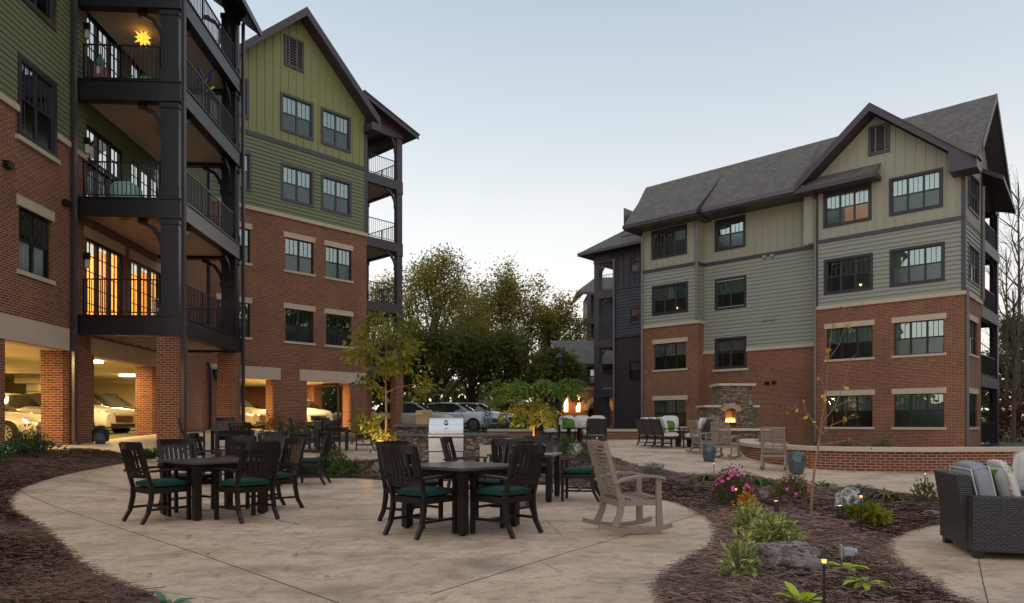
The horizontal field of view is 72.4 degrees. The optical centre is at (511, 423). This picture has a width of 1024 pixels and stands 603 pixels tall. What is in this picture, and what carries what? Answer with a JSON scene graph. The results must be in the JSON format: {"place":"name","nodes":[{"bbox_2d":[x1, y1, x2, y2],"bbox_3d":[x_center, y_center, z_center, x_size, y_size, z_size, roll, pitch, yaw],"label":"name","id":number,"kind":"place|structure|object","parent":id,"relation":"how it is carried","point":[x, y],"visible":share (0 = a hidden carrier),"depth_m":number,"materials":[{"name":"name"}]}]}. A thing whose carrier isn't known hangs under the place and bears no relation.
{"place":"outdoors","nodes":[
{"label":"outdoors","id":0,"kind":"place"},
{"bbox_2d":[24,391,134,432],"bbox_3d":[-17.480,-0.396,28.000,4.781,1.778,2.194,0,0,14],"label":"parked car","id":1,"kind":"object","parent":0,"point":[117,420],"visible":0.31,"depth_m":27.35,"materials":[{"name":"white paint"}]},
{"bbox_2d":[47,430,390,458],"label":"sidewalk","id":2,"kind":"structure","parent":0,"point":[148,441],"depth_m":20.89,"materials":[{"name":"concrete"}]},
{"bbox_2d":[366,423,629,435],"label":"parking lot","id":3,"kind":"structure","parent":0,"point":[466,430],"depth_m":46.46,"materials":[{"name":"grey asphalt"}]},
{"bbox_2d":[372,401,460,431],"bbox_3d":[-5.237,-0.311,39.000,4.781,1.778,2.194,0,0,14],"label":"parked car","id":4,"kind":"object","parent":3,"relation":"on","point":[408,414],"visible":0.27,"depth_m":38.37,"materials":[{"name":"beige paint"}]},
{"bbox_2d":[426,402,499,431],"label":"parked car","id":5,"kind":"object","parent":3,"relation":"on","point":[472,419],"visible":0.45,"depth_m":40.65,"materials":[{"name":"silver metal"}]},
{"bbox_2d":[7,434,1023,602],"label":"patio","id":6,"kind":"structure","parent":0,"point":[347,545],"depth_m":7.16,"materials":[{"name":"concrete"}]},
{"bbox_2d":[0,448,167,602],"bbox_3d":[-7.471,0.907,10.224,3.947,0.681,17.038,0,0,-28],"label":"pine straw","id":7,"kind":"object","parent":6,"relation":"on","point":[38,562],"visible":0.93,"depth_m":6.02,"materials":[{"name":"brown soil"}]},
{"bbox_2d":[3,423,55,453],"bbox_3d":[-10.722,0.355,15.602,0.965,0.711,1.008,0,0,-45],"label":"azalea","id":8,"kind":"object","parent":7,"relation":"on","point":[37,436],"visible":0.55,"depth_m":15.59,"materials":[{"name":"green plant"}]},
{"bbox_2d":[0,438,67,455],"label":"juniper","id":9,"kind":"object","parent":7,"relation":"on","point":[36,445],"visible":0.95,"depth_m":14.98,"materials":[{"name":"green plant"}]},
{"bbox_2d":[118,441,191,524],"bbox_3d":[-4.583,0.744,8.969,0.665,1.025,0.704,0,0,38],"label":"dining chair","id":10,"kind":"object","parent":6,"relation":"on","point":[168,485],"visible":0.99,"depth_m":8.84,"materials":[{"name":"black wood"}]},
{"bbox_2d":[156,439,213,512],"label":"dining chair","id":11,"kind":"object","parent":6,"relation":"on","point":[162,444],"visible":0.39,"depth_m":10.23,"materials":[{"name":"black wood"}]},
{"bbox_2d":[156,457,266,520],"bbox_3d":[-4.090,0.870,9.600,1.070,0.752,1.070,0,0,40],"label":"dining table","id":12,"kind":"object","parent":6,"relation":"on","point":[198,466],"visible":0.72,"depth_m":9.27,"materials":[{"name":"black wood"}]},
{"bbox_2d":[225,436,264,477],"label":"dining chair","id":13,"kind":"object","parent":6,"relation":"on","point":[229,440],"visible":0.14,"depth_m":12.72,"materials":[{"name":"black wood"}]},
{"bbox_2d":[210,441,281,523],"bbox_3d":[-3.412,0.744,9.070,0.704,1.025,0.665,0,0,38],"label":"dining chair","id":14,"kind":"object","parent":6,"relation":"on","point":[243,482],"visible":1,"depth_m":8.94,"materials":[{"name":"black wood"}]},
{"bbox_2d":[245,438,305,511],"bbox_3d":[-3.461,0.744,10.299,0.665,1.025,0.704,0,0,42],"label":"dining chair","id":15,"kind":"object","parent":6,"relation":"on","point":[294,462],"visible":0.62,"depth_m":10.31,"materials":[{"name":"black wood"}]},
{"bbox_2d":[294,433,332,484],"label":"dining chair","id":16,"kind":"object","parent":6,"relation":"on","point":[319,462],"visible":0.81,"depth_m":13.92,"materials":[{"name":"black wood"}]},
{"bbox_2d":[320,420,341,451],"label":"dining chair","id":17,"kind":"object","parent":6,"relation":"on","point":[334,432],"visible":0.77,"depth_m":21.49,"materials":[{"name":"black wood"}]},
{"bbox_2d":[376,441,442,524],"bbox_3d":[-1.325,0.744,8.979,0.704,1.025,0.665,0,0,39],"label":"dining chair","id":18,"kind":"object","parent":6,"relation":"on","point":[439,506],"visible":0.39,"depth_m":8.92,"materials":[{"name":"black wood"}]},
{"bbox_2d":[380,444,456,539],"bbox_3d":[-1.051,0.744,7.856,0.665,1.025,0.704,0,0,39],"label":"dining chair","id":19,"kind":"object","parent":6,"relation":"on","point":[420,492],"visible":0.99,"depth_m":7.69,"materials":[{"name":"black wood"}]},
{"bbox_2d":[393,424,506,464],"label":"stone grill island","id":20,"kind":"structure","parent":6,"relation":"on","point":[477,444],"depth_m":15.21,"materials":[{"name":"grey stone"}]},
{"bbox_2d":[428,418,463,462],"bbox_3d":[-1.442,0.434,15.441,0.760,1.100,0.668,0,0,-2],"label":"gas grill","id":21,"kind":"object","parent":20,"relation":"in","point":[439,428],"visible":0.69,"depth_m":15.18,"materials":[{"name":"metal"}]},
{"bbox_2d":[402,461,523,535],"bbox_3d":[-0.610,0.870,8.400,1.070,0.752,1.070,0,0,39],"label":"dining table","id":22,"kind":"object","parent":6,"relation":"on","point":[462,471],"visible":0.78,"depth_m":7.99,"materials":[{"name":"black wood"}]},
{"bbox_2d":[440,437,487,489],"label":"dining chair","id":23,"kind":"object","parent":6,"relation":"on","point":[446,442],"visible":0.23,"depth_m":11.91,"materials":[{"name":"black wood"}]},
{"bbox_2d":[475,440,539,516],"bbox_3d":[-0.056,0.744,9.084,0.665,1.025,0.704,0,0,39],"label":"dining chair","id":24,"kind":"object","parent":6,"relation":"on","point":[509,445],"visible":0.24,"depth_m":9.11,"materials":[{"name":"black wood"}]},
{"bbox_2d":[470,444,545,538],"bbox_3d":[-0.034,0.744,7.934,0.704,1.025,0.665,0,0,39],"label":"dining chair","id":25,"kind":"object","parent":6,"relation":"on","point":[504,493],"visible":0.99,"depth_m":7.79,"materials":[{"name":"black wood"}]},
{"bbox_2d":[487,452,561,501],"bbox_3d":[0.230,0.870,11.580,1.070,0.752,1.070,0,0,12],"label":"dining table","id":26,"kind":"object","parent":6,"relation":"on","point":[549,458],"visible":0.53,"depth_m":11.16,"materials":[{"name":"black wood"}]},
{"bbox_2d":[560,437,605,501],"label":"dining chair","id":27,"kind":"object","parent":6,"relation":"on","point":[567,472],"visible":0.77,"depth_m":11.16,"materials":[{"name":"black wood"}]},
{"bbox_2d":[581,417,606,443],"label":"lounge chair","id":28,"kind":"object","parent":6,"relation":"on","point":[594,427],"visible":0.95,"depth_m":24.64,"materials":[{"name":"grey wicker"}]},
{"bbox_2d":[582,440,672,533],"bbox_3d":[1.327,0.721,8.122,0.888,1.036,0.644,0,0,-14],"label":"rocking chair","id":29,"kind":"object","parent":6,"relation":"on","point":[638,499],"visible":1,"depth_m":7.92,"materials":[{"name":"beige wood"}]},
{"bbox_2d":[284,435,1004,602],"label":"planting bed","id":30,"kind":"object","parent":6,"relation":"on","point":[570,480],"visible":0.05,"depth_m":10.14,"materials":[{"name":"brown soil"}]},
{"bbox_2d":[327,457,366,475],"bbox_3d":[-3.674,0.964,15.559,0.902,0.433,0.909,0,0,0],"label":"hellebore","id":31,"kind":"object","parent":30,"relation":"on","point":[336,467],"visible":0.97,"depth_m":15.44,"materials":[{"name":"green plant"}]},
{"bbox_2d":[339,306,443,455],"bbox_3d":[-3.374,-1.000,18.070,2.734,4.157,2.440,0,0,39],"label":"young tree","id":32,"kind":"object","parent":30,"relation":"on","point":[407,351],"visible":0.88,"depth_m":17.84,"materials":[{"name":"green plant"}]},
{"bbox_2d":[480,376,590,435],"bbox_3d":[0.738,-0.353,22.480,3.610,2.483,2.794,0,0,0],"label":"compound leaved tree","id":33,"kind":"object","parent":30,"relation":"on","point":[513,389],"visible":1,"depth_m":22.05,"materials":[{"name":"green plant"}]},
{"bbox_2d":[710,462,759,503],"bbox_3d":[3.171,0.863,10.079,0.757,0.621,0.715,0,0,0],"label":"azalea","id":34,"kind":"object","parent":30,"relation":"on","point":[724,479],"visible":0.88,"depth_m":9.96,"materials":[{"name":"green plant"}]},
{"bbox_2d":[712,526,763,580],"bbox_3d":[1.693,0.975,5.168,0.344,0.425,0.363,0,0,44],"label":"mahonia","id":35,"kind":"object","parent":30,"relation":"on","point":[750,559],"visible":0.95,"depth_m":5.14,"materials":[{"name":"green plant"}]},
{"bbox_2d":[729,496,770,533],"bbox_3d":[2.595,1.011,7.588,0.493,0.456,0.532,0,0,0],"label":"mahonia","id":36,"kind":"object","parent":30,"relation":"on","point":[746,511],"visible":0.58,"depth_m":7.55,"materials":[{"name":"green plant"}]},
{"bbox_2d":[744,510,809,543],"bbox_3d":[2.446,0.976,6.556,0.613,0.364,0.580,0,0,0],"label":"mahonia","id":37,"kind":"object","parent":30,"relation":"on","point":[767,525],"visible":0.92,"depth_m":6.43,"materials":[{"name":"green plant"}]},
{"bbox_2d":[747,541,830,577],"bbox_3d":[2.078,1.045,5.269,0.593,0.313,0.390,4,1,12],"label":"boulder","id":38,"kind":"object","parent":30,"relation":"on","point":[799,557],"visible":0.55,"depth_m":5.13,"materials":[{"name":"grey stone"}]},
{"bbox_2d":[768,469,817,498],"bbox_3d":[4.235,0.934,10.532,0.669,0.500,0.658,0,0,34],"label":"azalea","id":39,"kind":"object","parent":30,"relation":"on","point":[795,481],"visible":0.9,"depth_m":10.47,"materials":[{"name":"green plant"}]},
{"bbox_2d":[786,306,874,513],"bbox_3d":[3.898,-0.167,8.573,1.100,2.689,0.376,0,0,0],"label":"sapling","id":40,"kind":"object","parent":30,"relation":"on","point":[820,434],"visible":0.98,"depth_m":8.60,"materials":[{"name":"brown plant"}]},
{"bbox_2d":[834,486,862,506],"bbox_3d":[4.445,1.032,9.213,0.329,0.416,0.303,0,0,-29],"label":"boulder","id":41,"kind":"object","parent":30,"relation":"on","point":[849,496],"visible":0.48,"depth_m":9.13,"materials":[{"name":"grey stone"}]},
{"bbox_2d":[835,500,895,526],"bbox_3d":[4.194,1.051,8.245,0.628,0.318,0.617,0,0,-35],"label":"geranium","id":42,"kind":"object","parent":30,"relation":"on","point":[875,512],"visible":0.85,"depth_m":8.11,"materials":[{"name":"green plant"}]},
{"bbox_2d":[909,477,937,501],"bbox_3d":[6.035,0.984,10.256,0.465,0.403,0.455,0,0,0],"label":"barberry","id":43,"kind":"object","parent":30,"relation":"on","point":[932,497],"visible":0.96,"depth_m":10.25,"materials":[{"name":"green plant"}]},
{"bbox_2d":[634,417,680,447],"bbox_3d":[5.084,0.306,24.582,0.859,1.038,1.915,0,0,-15],"label":"sofa","id":44,"kind":"object","parent":6,"relation":"on","point":[652,427],"visible":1,"depth_m":24.08,"materials":[{"name":"grey wicker"}]},
{"bbox_2d":[685,420,719,453],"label":"rocking chair","id":45,"kind":"object","parent":6,"relation":"on","point":[699,440],"visible":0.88,"depth_m":21.44,"materials":[{"name":"beige wood"}]},
{"bbox_2d":[710,422,741,457],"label":"rocking chair","id":46,"kind":"object","parent":6,"relation":"on","point":[721,445],"visible":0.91,"depth_m":19.98,"materials":[{"name":"beige wood"}]},
{"bbox_2d":[696,383,769,442],"bbox_3d":[8.688,-0.060,27.708,2.304,3.020,2.108,0,0,0],"label":"outdoor fireplace","id":47,"kind":"object","parent":6,"relation":"on","point":[733,406],"visible":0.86,"depth_m":27.63,"materials":[{"name":"stone"}]},
{"bbox_2d":[759,427,788,469],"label":"rocking chair","id":48,"kind":"object","parent":6,"relation":"on","point":[777,453],"visible":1,"depth_m":16.93,"materials":[{"name":"beige wood"}]},
{"bbox_2d":[788,451,804,473],"bbox_3d":[6.564,0.911,16.150,0.384,0.521,0.384,0,0,0],"label":"garden stool","id":49,"kind":"object","parent":6,"relation":"on","point":[796,461],"visible":0.91,"depth_m":16.01,"materials":[{"name":"teal ceramic"}]},
{"bbox_2d":[934,461,1023,558],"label":"outdoor sofa","id":50,"kind":"object","parent":6,"relation":"on","point":[979,517],"visible":1,"depth_m":6.54,"materials":[{"name":"grey wicker"}]},
{"bbox_2d":[987,459,1020,495],"bbox_3d":[4.796,0.638,6.822,0.172,0.576,0.577,-15,-4,16],"label":"fringed pillow","id":51,"kind":"object","parent":50,"relation":"on","point":[1004,479],"visible":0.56,"depth_m":6.67,"materials":[{"name":"white fabric"}]},
{"bbox_2d":[7,418,1023,446],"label":"ground","id":52,"kind":"structure","parent":0,"point":[112,435],"depth_m":36.08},
{"bbox_2d":[0,0,419,448],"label":"green apartment building","id":53,"kind":"structure","parent":52,"relation":"on","point":[248,243],"depth_m":23.69,"materials":[{"name":"brick"}]},
{"bbox_2d":[5,405,40,442],"bbox_3d":[-17.121,-0.062,22.800,4.850,1.506,2.154,0,0,4],"label":"parked car","id":54,"kind":"object","parent":53,"relation":"on","point":[15,419],"visible":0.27,"depth_m":21.83,"materials":[{"name":"white paint"}]},
{"bbox_2d":[5,393,40,414],"bbox_3d":[-19.311,-0.311,27.200,4.781,1.768,2.194,0,0,4],"label":"parked car","id":55,"kind":"object","parent":53,"relation":"on","point":[23,403],"visible":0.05,"depth_m":26.61,"materials":[{"name":"beige paint"}]},
{"bbox_2d":[16,194,55,285],"bbox_3d":[-12.814,-4.755,18.298,0.820,1.990,1.601,0,0,-4],"label":"window","id":56,"kind":"structure","parent":53,"relation":"in","point":[33,229],"depth_m":18.35,"materials":[{"name":"grey glass"}]},
{"bbox_2d":[15,51,60,164],"bbox_3d":[-12.796,-8.215,18.341,0.860,2.210,1.807,0,0,-4],"label":"window","id":57,"kind":"structure","parent":53,"relation":"in","point":[34,126],"depth_m":18.50,"materials":[{"name":"black glass"}]},
{"bbox_2d":[22,0,56,31],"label":"window","id":58,"kind":"structure","parent":53,"relation":"in","point":[44,6],"depth_m":18.81,"materials":[{"name":"black metal"}]},
{"bbox_2d":[39,11,121,82],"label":"balcony door","id":59,"kind":"structure","parent":53,"relation":"in","point":[96,27],"depth_m":21.81,"materials":[{"name":"glass"}]},
{"bbox_2d":[86,125,121,196],"bbox_3d":[-12.762,-7.700,21.817,0.105,2.400,2.226,0,0,-4],"label":"balcony door","id":60,"kind":"structure","parent":53,"relation":"in","point":[96,136],"depth_m":21.73,"materials":[{"name":"glass"}]},
{"bbox_2d":[84,226,124,314],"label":"balcony door","id":61,"kind":"structure","parent":53,"relation":"in","point":[102,265],"depth_m":22.14,"materials":[{"name":"yellow glass"}]},
{"bbox_2d":[94,393,134,409],"bbox_3d":[-18.664,-0.496,32.300,4.781,1.778,2.194,0,0,10],"label":"parked car","id":62,"kind":"object","parent":53,"relation":"on","point":[107,400],"depth_m":31.80,"materials":[{"name":"grey paint"}]},
{"bbox_2d":[88,157,158,197],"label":"balcony door","id":63,"kind":"structure","parent":53,"relation":"in","point":[136,165],"depth_m":24.25,"materials":[{"name":"glass"}]},
{"bbox_2d":[115,249,160,314],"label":"balcony door","id":64,"kind":"structure","parent":53,"relation":"in","point":[151,274],"depth_m":24.94,"materials":[{"name":"yellow glass"}]},
{"bbox_2d":[245,400,265,428],"bbox_3d":[-14.495,-0.496,36.500,4.781,1.778,2.194,0,0,28],"label":"parked car","id":65,"kind":"object","parent":53,"relation":"on","point":[254,415],"visible":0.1,"depth_m":35.01,"materials":[{"name":"beige paint"}]},
{"bbox_2d":[280,91,313,140],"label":"window","id":66,"kind":"structure","parent":53,"relation":"in","point":[296,117],"depth_m":33.72,"materials":[{"name":"glass"}]},
{"bbox_2d":[281,162,313,207],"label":"window","id":67,"kind":"structure","parent":53,"relation":"in","point":[297,186],"depth_m":33.73,"materials":[{"name":"glass"}]},
{"bbox_2d":[284,302,315,345],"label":"window","id":68,"kind":"structure","parent":53,"relation":"in","point":[296,332],"depth_m":34.03,"materials":[{"name":"black glass"}]},
{"bbox_2d":[284,231,315,276],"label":"window","id":69,"kind":"structure","parent":53,"relation":"in","point":[296,262],"depth_m":34.03,"materials":[{"name":"grey glass"}]},
{"bbox_2d":[321,106,350,153],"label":"window","id":70,"kind":"structure","parent":53,"relation":"in","point":[335,129],"depth_m":35.31,"materials":[{"name":"glass"}]},
{"bbox_2d":[321,174,351,216],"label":"window","id":71,"kind":"structure","parent":53,"relation":"in","point":[336,197],"depth_m":35.31,"materials":[{"name":"glass"}]},
{"bbox_2d":[324,308,353,348],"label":"window","id":72,"kind":"structure","parent":53,"relation":"in","point":[337,332],"depth_m":35.64,"materials":[{"name":"black glass"}]},
{"bbox_2d":[324,240,353,282],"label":"window","id":73,"kind":"structure","parent":53,"relation":"in","point":[338,265],"depth_m":35.66,"materials":[{"name":"grey glass"}]},
{"bbox_2d":[369,341,418,405],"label":"shade tree","id":74,"kind":"object","parent":52,"relation":"on","point":[382,383],"visible":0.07,"depth_m":51.39,"materials":[{"name":"green plant"}]},
{"bbox_2d":[369,269,425,402],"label":"autumn tree","id":75,"kind":"object","parent":52,"relation":"on","point":[384,286],"visible":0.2,"depth_m":62.85,"materials":[{"name":"green plant"}]},
{"bbox_2d":[377,242,506,401],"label":"autumn tree","id":76,"kind":"object","parent":52,"relation":"on","point":[423,276],"visible":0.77,"depth_m":56.72,"materials":[{"name":"green plant"}]},
{"bbox_2d":[372,304,512,403],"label":"shade tree","id":77,"kind":"object","parent":52,"relation":"on","point":[444,352],"visible":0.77,"depth_m":49.22,"materials":[{"name":"green plant"}]},
{"bbox_2d":[437,306,511,401],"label":"shade tree","id":78,"kind":"object","parent":52,"relation":"on","point":[483,325],"visible":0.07,"depth_m":55.23,"materials":[{"name":"green plant"}]},
{"bbox_2d":[466,253,556,391],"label":"autumn tree","id":79,"kind":"object","parent":52,"relation":"on","point":[508,299],"visible":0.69,"depth_m":61.04,"materials":[{"name":"green plant"}]},
{"bbox_2d":[453,317,572,412],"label":"shade tree","id":80,"kind":"object","parent":52,"relation":"on","point":[515,363],"visible":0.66,"depth_m":51.09,"materials":[{"name":"green plant"}]},
{"bbox_2d":[520,346,591,427],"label":"shade tree","id":81,"kind":"object","parent":52,"relation":"on","point":[543,365],"visible":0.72,"depth_m":47.12,"materials":[{"name":"green plant"}]},
{"bbox_2d":[521,284,593,422],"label":"autumn tree","id":82,"kind":"object","parent":52,"relation":"on","point":[559,321],"visible":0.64,"depth_m":60.72,"materials":[{"name":"green plant"}]},
{"bbox_2d":[552,341,612,425],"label":"gatehouse","id":83,"kind":"object","parent":52,"relation":"on","point":[584,352],"visible":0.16,"depth_m":52.00,"materials":[{"name":"brick"}]},
{"bbox_2d":[487,429,695,439],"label":"brick garden wall","id":84,"kind":"structure","parent":52,"relation":"on","point":[622,434],"depth_m":29.76,"materials":[{"name":"brick"}]},
{"bbox_2d":[572,277,612,340],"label":"plum apartment wing","id":85,"kind":"structure","parent":52,"relation":"on","point":[588,307],"depth_m":62.50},
{"bbox_2d":[322,363,1023,423],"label":"distant woods","id":86,"kind":"object","parent":52,"relation":"on","point":[454,394],"visible":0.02,"depth_m":94.10,"materials":[{"name":"green plant"}]},
{"bbox_2d":[577,93,1015,446],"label":"sage apartment building","id":87,"kind":"structure","parent":52,"relation":"on","point":[757,272],"depth_m":35.47,"materials":[{"name":"wood"}]},
{"bbox_2d":[651,224,686,259],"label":"window","id":88,"kind":"structure","parent":87,"relation":"in","point":[671,242],"depth_m":41.56,"materials":[{"name":"grey glass"}]},
{"bbox_2d":[652,395,687,427],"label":"window","id":89,"kind":"structure","parent":87,"relation":"in","point":[664,405],"depth_m":41.39,"materials":[{"name":"black glass"}]},
{"bbox_2d":[652,337,687,371],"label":"window","id":90,"kind":"structure","parent":87,"relation":"in","point":[670,356],"depth_m":41.48,"materials":[{"name":"black glass"}]},
{"bbox_2d":[652,281,687,315],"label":"window","id":91,"kind":"structure","parent":87,"relation":"in","point":[671,298],"depth_m":41.49,"materials":[{"name":"black glass"}]},
{"bbox_2d":[712,336,748,371],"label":"window","id":92,"kind":"structure","parent":87,"relation":"in","point":[725,360],"depth_m":39.64,"materials":[{"name":"black glass"}]},
{"bbox_2d":[715,214,745,251],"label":"window","id":93,"kind":"structure","parent":87,"relation":"in","point":[730,234],"depth_m":39.64,"materials":[{"name":"grey glass"}]},
{"bbox_2d":[715,275,746,310],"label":"window","id":94,"kind":"structure","parent":87,"relation":"in","point":[727,293],"depth_m":39.62,"materials":[{"name":"black glass"}]},
{"bbox_2d":[823,183,871,228],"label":"window","id":95,"kind":"structure","parent":87,"relation":"in","point":[855,205],"depth_m":34.67,"materials":[{"name":"glass"}]},
{"bbox_2d":[824,252,872,294],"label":"window","id":96,"kind":"structure","parent":87,"relation":"in","point":[849,274],"depth_m":34.80,"materials":[{"name":"black glass"}]},
{"bbox_2d":[824,389,874,428],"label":"window","id":97,"kind":"structure","parent":87,"relation":"in","point":[863,410],"depth_m":34.60,"materials":[{"name":"black glass"}]},
{"bbox_2d":[824,319,874,361],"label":"window","id":98,"kind":"structure","parent":87,"relation":"in","point":[855,340],"depth_m":34.60,"materials":[{"name":"black glass"}]},
{"bbox_2d":[889,167,942,216],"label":"window","id":99,"kind":"structure","parent":87,"relation":"in","point":[915,193],"depth_m":32.62,"materials":[{"name":"glass"}]},
{"bbox_2d":[889,241,944,286],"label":"window","id":100,"kind":"structure","parent":87,"relation":"in","point":[916,265],"depth_m":32.57,"materials":[{"name":"grey glass"}]},
{"bbox_2d":[891,387,946,429],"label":"window","id":101,"kind":"structure","parent":87,"relation":"in","point":[914,409],"depth_m":32.53,"materials":[{"name":"black glass"}]},
{"bbox_2d":[891,313,946,357],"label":"window","id":102,"kind":"structure","parent":87,"relation":"in","point":[919,338],"depth_m":32.54,"materials":[{"name":"grey glass"}]},
{"bbox_2d":[968,241,979,287],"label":"window","id":103,"kind":"structure","parent":87,"relation":"in","point":[972,257],"depth_m":32.88,"materials":[{"name":"grey glass"}]},
{"bbox_2d":[968,175,979,219],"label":"window","id":104,"kind":"structure","parent":87,"relation":"in","point":[972,185],"depth_m":32.88,"materials":[{"name":"black glass"}]},
{"bbox_2d":[740,438,1023,471],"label":"brick seat wall","id":105,"kind":"structure","parent":52,"relation":"on","point":[905,459],"depth_m":16.75,"materials":[{"name":"brick"}]},
{"bbox_2d":[981,164,1023,435],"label":"bare tree","id":106,"kind":"object","parent":52,"relation":"on","point":[1020,280],"visible":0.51,"depth_m":47.96,"materials":[{"name":"brown plant"}]},
{"bbox_2d":[981,310,1023,402],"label":"evergreen tree","id":107,"kind":"object","parent":52,"relation":"on","point":[1001,373],"visible":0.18,"depth_m":62.03,"materials":[{"name":"green plant"}]},
{"bbox_2d":[982,238,1023,431],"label":"bare tree","id":108,"kind":"object","parent":52,"relation":"on","point":[1007,338],"visible":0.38,"depth_m":57.94,"materials":[{"name":"brown plant"}]},
{"bbox_2d":[985,385,1023,441],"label":"red shrub","id":109,"kind":"object","parent":52,"relation":"on","point":[1007,413],"visible":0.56,"depth_m":41.70,"materials":[{"name":"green plant"}]},
{"bbox_2d":[999,282,1023,442],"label":"bare tree","id":110,"kind":"object","parent":52,"relation":"on","point":[1013,383],"visible":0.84,"depth_m":39.94,"materials":[{"name":"brown plant"}]},
{"bbox_2d":[87,0,1023,417],"label":"sky","id":111,"kind":"structure","parent":0,"point":[537,122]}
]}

